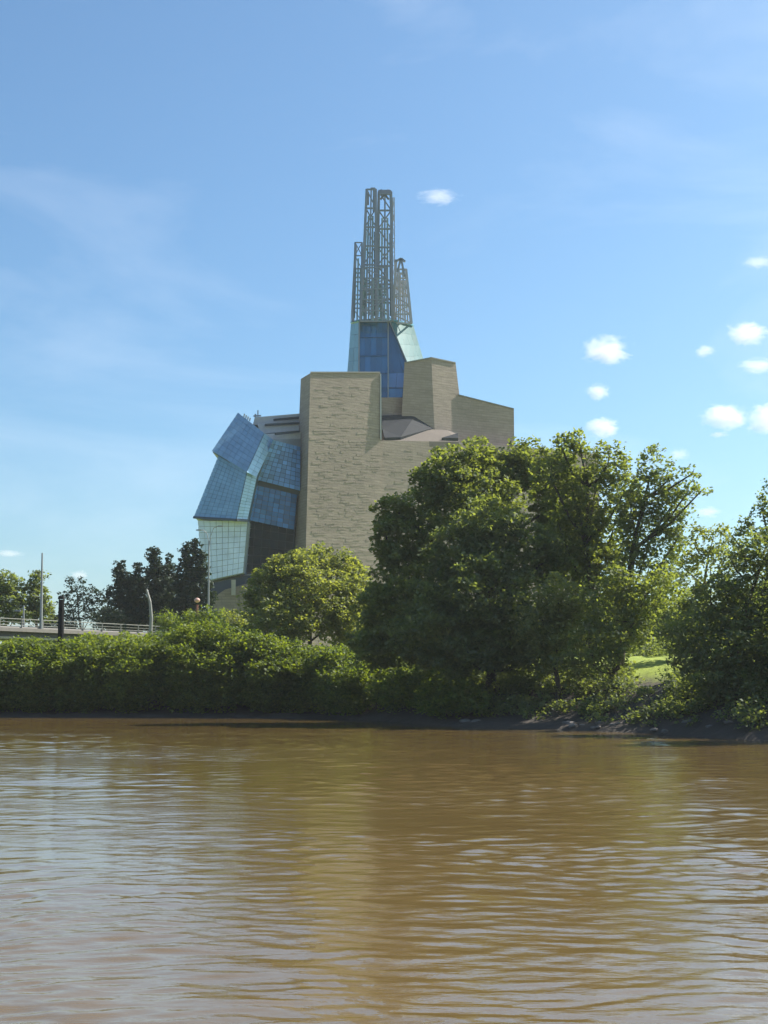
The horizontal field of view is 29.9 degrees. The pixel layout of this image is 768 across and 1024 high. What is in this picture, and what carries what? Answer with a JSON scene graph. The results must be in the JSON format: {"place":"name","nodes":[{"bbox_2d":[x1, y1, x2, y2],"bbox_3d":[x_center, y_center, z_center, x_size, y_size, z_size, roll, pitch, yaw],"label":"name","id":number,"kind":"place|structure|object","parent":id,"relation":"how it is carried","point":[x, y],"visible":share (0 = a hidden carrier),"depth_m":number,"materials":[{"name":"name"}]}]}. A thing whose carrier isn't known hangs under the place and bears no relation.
{"place":"outdoors","nodes":[
{"label":"outdoors","id":0,"kind":"place"},
{"bbox_2d":[0,717,767,1023],"bbox_3d":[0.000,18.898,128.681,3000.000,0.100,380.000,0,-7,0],"label":"river","id":1,"kind":"structure","parent":0,"point":[240,871],"depth_m":29.58,"materials":[{"name":"liquid"}]},
{"bbox_2d":[0,653,767,740],"bbox_3d":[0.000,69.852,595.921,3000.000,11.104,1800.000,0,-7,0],"label":"ground","id":2,"kind":"structure","parent":0,"point":[648,667],"depth_m":120.28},
{"bbox_2d":[0,569,37,625],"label":"leafy tree","id":3,"kind":"object","parent":2,"relation":"on","point":[8,589],"visible":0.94,"depth_m":226.98,"materials":[{"name":"green plant"}]},
{"bbox_2d":[18,570,57,626],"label":"leafy tree","id":4,"kind":"object","parent":2,"relation":"on","point":[33,587],"visible":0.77,"depth_m":229.42,"materials":[{"name":"green plant"}]},
{"bbox_2d":[28,615,81,628],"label":"bush","id":5,"kind":"object","parent":2,"relation":"on","point":[52,623],"visible":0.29,"depth_m":233.99,"materials":[{"name":"green plant"}]},
{"bbox_2d":[57,596,64,644],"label":"bollard post","id":6,"kind":"object","parent":2,"relation":"on","point":[61,619],"visible":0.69,"depth_m":169.43,"materials":[{"name":"black metal"}]},
{"bbox_2d":[56,576,113,628],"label":"leafy tree","id":7,"kind":"object","parent":2,"relation":"on","point":[89,600],"visible":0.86,"depth_m":234.49,"materials":[{"name":"green plant"}]},
{"bbox_2d":[0,618,172,651],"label":"road bridge","id":8,"kind":"structure","parent":2,"relation":"on","point":[8,632],"depth_m":189.78,"materials":[{"name":"concrete"}]},
{"bbox_2d":[15,605,24,626],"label":"street lamp","id":9,"kind":"object","parent":8,"relation":"on","point":[23,614],"visible":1,"depth_m":185.63,"materials":[{"name":"grey metal"}]},
{"bbox_2d":[32,553,42,632],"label":"mast","id":10,"kind":"object","parent":8,"relation":"on","point":[41,609],"visible":1,"depth_m":187.86,"materials":[{"name":"grey metal"}]},
{"bbox_2d":[146,587,152,633],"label":"street lamp","id":11,"kind":"object","parent":8,"relation":"on","point":[151,615],"visible":0.9,"depth_m":204.51,"materials":[{"name":"grey metal"}]},
{"bbox_2d":[89,605,132,630],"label":"bush","id":12,"kind":"object","parent":2,"relation":"on","point":[116,615],"visible":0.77,"depth_m":231.00,"materials":[{"name":"green plant"}]},
{"bbox_2d":[100,560,133,629],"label":"evergreen tree","id":13,"kind":"object","parent":2,"relation":"on","point":[119,571],"visible":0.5,"depth_m":239.45,"materials":[{"name":"green plant"}]},
{"bbox_2d":[116,562,154,631],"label":"evergreen tree","id":14,"kind":"object","parent":2,"relation":"on","point":[137,589],"visible":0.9,"depth_m":237.34,"materials":[{"name":"green plant"}]},
{"bbox_2d":[129,546,175,631],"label":"evergreen tree","id":15,"kind":"object","parent":2,"relation":"on","point":[158,582],"visible":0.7,"depth_m":239.48,"materials":[{"name":"green plant"}]},
{"bbox_2d":[149,606,181,634],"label":"bush","id":16,"kind":"object","parent":2,"relation":"on","point":[165,622],"visible":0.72,"depth_m":210.79,"materials":[{"name":"green plant"}]},
{"bbox_2d":[158,552,179,630],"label":"evergreen tree","id":17,"kind":"object","parent":2,"relation":"on","point":[167,558],"visible":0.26,"depth_m":242.15,"materials":[{"name":"green plant"}]},
{"bbox_2d":[167,541,194,626],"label":"evergreen tree","id":18,"kind":"object","parent":2,"relation":"on","point":[173,605],"visible":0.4,"depth_m":235.99,"materials":[{"name":"green plant"}]},
{"bbox_2d":[173,608,203,628],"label":"bush","id":19,"kind":"object","parent":2,"relation":"on","point":[190,615],"visible":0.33,"depth_m":179.18,"materials":[{"name":"green plant"}]},
{"bbox_2d":[170,538,219,623],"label":"evergreen tree","id":20,"kind":"object","parent":2,"relation":"on","point":[197,574],"visible":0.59,"depth_m":233.57,"materials":[{"name":"green plant"}]},
{"bbox_2d":[194,598,199,614],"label":"globe lamp","id":21,"kind":"object","parent":2,"relation":"on","point":[196,600],"visible":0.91,"depth_m":199.63,"materials":[{"name":"white glass"}]},
{"bbox_2d":[193,604,218,627],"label":"bush","id":22,"kind":"object","parent":2,"relation":"on","point":[206,616],"visible":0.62,"depth_m":177.47,"materials":[{"name":"green plant"}]},
{"bbox_2d":[196,526,222,614],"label":"street lamp","id":23,"kind":"object","parent":2,"relation":"on","point":[208,565],"visible":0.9,"depth_m":215.42,"materials":[{"name":"grey metal"}]},
{"bbox_2d":[208,607,230,626],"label":"bush","id":24,"kind":"object","parent":2,"relation":"on","point":[221,612],"visible":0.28,"depth_m":183.67,"materials":[{"name":"green plant"}]},
{"bbox_2d":[219,609,248,633],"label":"bush","id":25,"kind":"object","parent":2,"relation":"on","point":[239,621],"visible":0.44,"depth_m":181.16,"materials":[{"name":"green plant"}]},
{"bbox_2d":[0,618,501,718],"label":"thicket","id":26,"kind":"object","parent":2,"relation":"on","point":[216,665],"visible":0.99,"depth_m":149.69,"materials":[{"name":"green plant"}]},
{"bbox_2d":[235,541,377,649],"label":"leafy tree","id":27,"kind":"object","parent":2,"relation":"on","point":[294,582],"visible":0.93,"depth_m":162.60,"materials":[{"name":"green plant"}]},
{"bbox_2d":[327,606,386,670],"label":"bushy tree","id":28,"kind":"object","parent":2,"relation":"on","point":[334,642],"visible":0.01,"depth_m":168.27,"materials":[{"name":"green plant"}]},
{"bbox_2d":[193,187,599,648],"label":"museum","id":29,"kind":"structure","parent":2,"relation":"on","point":[334,458],"depth_m":329.72,"materials":[{"name":"stone"}]},
{"bbox_2d":[460,719,470,722],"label":"rock","id":30,"kind":"object","parent":2,"relation":"on","point":[463,720],"visible":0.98,"depth_m":121.84,"materials":[{"name":"grey stone"}]},
{"bbox_2d":[343,434,604,672],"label":"leafy tree","id":31,"kind":"object","parent":2,"relation":"on","point":[452,487],"visible":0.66,"depth_m":137.21,"materials":[{"name":"green plant"}]},
{"bbox_2d":[379,493,579,692],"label":"leafy tree","id":32,"kind":"object","parent":2,"relation":"on","point":[490,561],"visible":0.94,"depth_m":127.42,"materials":[{"name":"green plant"}]},
{"bbox_2d":[510,571,590,700],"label":"leafy tree","id":33,"kind":"object","parent":2,"relation":"on","point":[562,612],"visible":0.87,"depth_m":122.80,"materials":[{"name":"green plant"}]},
{"bbox_2d":[562,720,574,723],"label":"rock","id":34,"kind":"object","parent":2,"relation":"on","point":[567,722],"visible":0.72,"depth_m":114.14,"materials":[{"name":"grey stone"}]},
{"bbox_2d":[378,636,767,731],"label":"undergrowth","id":35,"kind":"object","parent":2,"relation":"on","point":[507,683],"visible":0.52,"depth_m":115.83,"materials":[{"name":"green plant"}]},
{"bbox_2d":[568,723,577,727],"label":"rock","id":36,"kind":"object","parent":2,"relation":"on","point":[572,725],"visible":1,"depth_m":112.28,"materials":[{"name":"grey stone"}]},
{"bbox_2d":[526,427,659,664],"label":"leafy tree","id":37,"kind":"object","parent":2,"relation":"on","point":[596,550],"visible":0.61,"depth_m":133.69,"materials":[{"name":"green plant"}]},
{"bbox_2d":[566,588,661,652],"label":"bushy tree","id":38,"kind":"object","parent":2,"relation":"on","point":[636,642],"visible":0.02,"depth_m":176.83,"materials":[{"name":"green plant"}]},
{"bbox_2d":[549,558,683,688],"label":"leafy tree","id":39,"kind":"object","parent":2,"relation":"on","point":[609,651],"visible":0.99,"depth_m":119.78,"materials":[{"name":"green plant"}]},
{"bbox_2d":[625,637,674,656],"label":"bush","id":40,"kind":"object","parent":2,"relation":"on","point":[654,651],"visible":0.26,"depth_m":150.47,"materials":[{"name":"green plant"}]},
{"bbox_2d":[603,443,713,673],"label":"leafy tree","id":41,"kind":"object","parent":2,"relation":"on","point":[663,497],"visible":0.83,"depth_m":128.63,"materials":[{"name":"green plant"}]},
{"bbox_2d":[636,590,691,651],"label":"bushy tree","id":42,"kind":"object","parent":2,"relation":"on","point":[661,617],"visible":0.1,"depth_m":180.81,"materials":[{"name":"green plant"}]},
{"bbox_2d":[653,521,745,658],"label":"leafy tree","id":43,"kind":"object","parent":2,"relation":"on","point":[695,557],"visible":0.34,"depth_m":137.91,"materials":[{"name":"green plant"}]},
{"bbox_2d":[652,524,767,699],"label":"leafy tree","id":44,"kind":"object","parent":2,"relation":"on","point":[745,628],"visible":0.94,"depth_m":105.16,"materials":[{"name":"green plant"}]},
{"bbox_2d":[716,579,767,648],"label":"bushy tree","id":45,"kind":"object","parent":2,"relation":"on","point":[763,580],"visible":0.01,"depth_m":177.10,"materials":[{"name":"green plant"}]},
{"bbox_2d":[720,478,767,579],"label":"leafy tree","id":46,"kind":"object","parent":2,"relation":"on","point":[762,506],"visible":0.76,"depth_m":122.51,"materials":[{"name":"green plant"}]},
{"bbox_2d":[0,0,767,642],"label":"sky","id":47,"kind":"structure","parent":0,"point":[579,188],"materials":[{"name":"blue"}]}
]}

